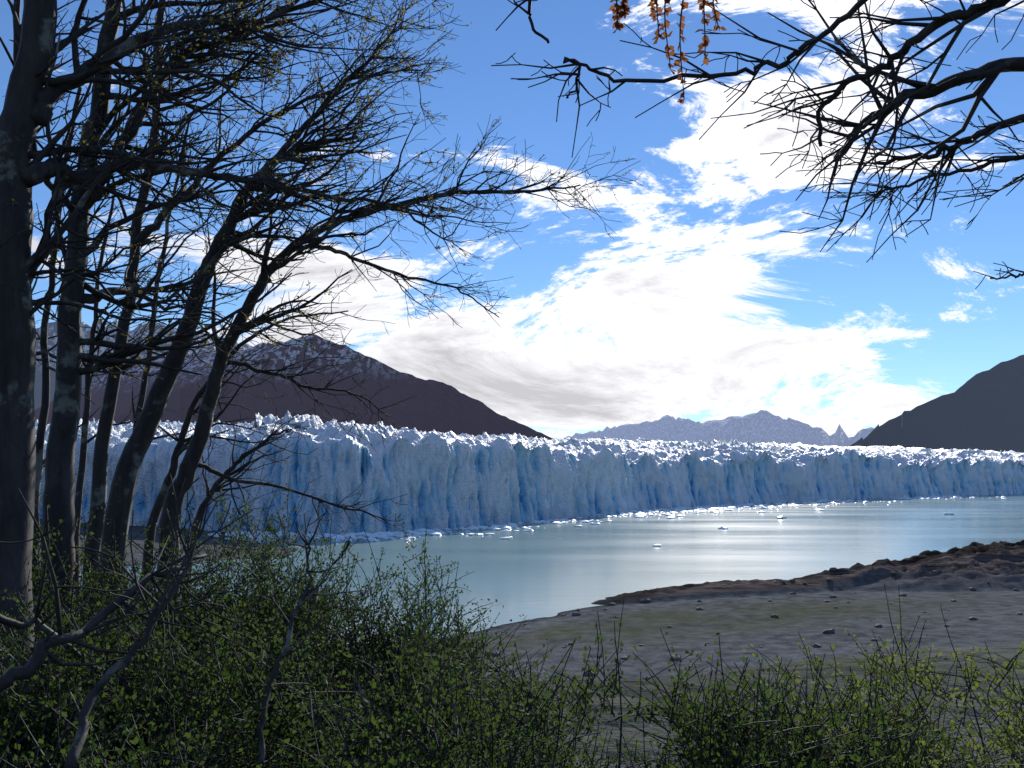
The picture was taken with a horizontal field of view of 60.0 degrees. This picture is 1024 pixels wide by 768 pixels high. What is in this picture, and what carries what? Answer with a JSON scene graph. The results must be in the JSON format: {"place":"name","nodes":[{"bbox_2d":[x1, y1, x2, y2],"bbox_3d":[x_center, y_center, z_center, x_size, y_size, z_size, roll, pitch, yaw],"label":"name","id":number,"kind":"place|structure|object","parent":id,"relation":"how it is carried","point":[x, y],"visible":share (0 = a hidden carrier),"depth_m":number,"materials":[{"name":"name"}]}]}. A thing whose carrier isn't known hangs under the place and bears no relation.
{"place":"outdoors","nodes":[
{"label":"outdoors","id":0,"kind":"place"},
{"bbox_2d":[34,320,250,409],"bbox_3d":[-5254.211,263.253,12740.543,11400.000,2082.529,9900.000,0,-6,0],"label":"mountain","id":1,"kind":"structure","parent":0,"point":[52,330],"depth_m":11649.88,"materials":[{"name":"stone"}]},
{"bbox_2d":[35,334,553,439],"bbox_3d":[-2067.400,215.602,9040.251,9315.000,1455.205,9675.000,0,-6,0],"label":"mountain","id":2,"kind":"structure","parent":0,"point":[437,406],"depth_m":8776.22,"materials":[{"name":"stone"}]},
{"bbox_2d":[0,0,1023,438],"label":"sky","id":3,"kind":"structure","parent":0,"point":[698,307],"materials":[{"name":"blue"}]},
{"bbox_2d":[35,411,1023,533],"bbox_3d":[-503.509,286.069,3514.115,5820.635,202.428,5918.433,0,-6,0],"label":"glacier","id":4,"kind":"object","parent":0,"point":[450,479],"visible":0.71,"depth_m":710.19,"materials":[{"name":"white ice"}]},
{"bbox_2d":[37,519,1023,767],"bbox_3d":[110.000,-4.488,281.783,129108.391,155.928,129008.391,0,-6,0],"label":"ground","id":5,"kind":"structure","parent":0,"point":[736,614],"depth_m":204.64,"materials":[{"name":"grey sand"}]},
{"bbox_2d":[0,471,1023,767],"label":"shrub","id":6,"kind":"object","parent":5,"relation":"on","point":[378,727],"depth_m":4.20,"materials":[{"name":"green plant"}]},
{"bbox_2d":[732,598,1023,767],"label":"bush leaves","id":7,"kind":"object","parent":6,"relation":"attached to","point":[1009,729],"visible":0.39,"depth_m":4.98,"materials":[{"name":"green plant"}]},
{"bbox_2d":[0,0,1023,767],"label":"bare lenga trees","id":8,"kind":"object","parent":5,"relation":"on","point":[34,92],"visible":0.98,"depth_m":6.55,"materials":[{"name":"brown plant"}]},
{"bbox_2d":[10,0,629,377],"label":"tree leaves","id":9,"kind":"object","parent":8,"relation":"attached to","point":[260,65],"visible":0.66,"depth_m":7.15,"materials":[{"name":"green plant"}]},
{"bbox_2d":[609,0,726,103],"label":"dead leaves","id":10,"kind":"object","parent":8,"relation":"attached to","point":[617,24],"visible":1,"depth_m":3.30,"materials":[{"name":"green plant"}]},
{"bbox_2d":[486,548,1022,675],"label":"stones","id":11,"kind":"object","parent":5,"relation":"on","point":[831,631],"visible":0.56,"depth_m":242.35,"materials":[{"name":"grey stone"}]},
{"bbox_2d":[38,494,1023,646],"bbox_3d":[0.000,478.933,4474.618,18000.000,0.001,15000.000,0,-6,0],"label":"lake water","id":12,"kind":"structure","parent":0,"point":[543,570],"depth_m":447.92,"materials":[{"name":"teal liquid"}]},
{"bbox_2d":[208,495,1007,546],"bbox_3d":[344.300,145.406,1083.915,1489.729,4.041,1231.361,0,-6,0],"label":"brash ice floes","id":13,"kind":"object","parent":12,"relation":"on","point":[420,532],"visible":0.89,"depth_m":689.12,"materials":[{"name":"white ice"}]},
{"bbox_2d":[564,410,873,446],"bbox_3d":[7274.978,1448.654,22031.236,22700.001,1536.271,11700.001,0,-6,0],"label":"mountain","id":14,"kind":"structure","parent":0,"point":[763,426],"depth_m":21219.12,"materials":[{"name":"stone"}]},
{"bbox_2d":[848,355,1023,452],"bbox_3d":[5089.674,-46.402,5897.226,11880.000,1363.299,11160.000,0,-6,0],"label":"mountain","id":15,"kind":"structure","parent":0,"point":[983,410],"depth_m":5500.27,"materials":[{"name":"grey stone"}]}
]}

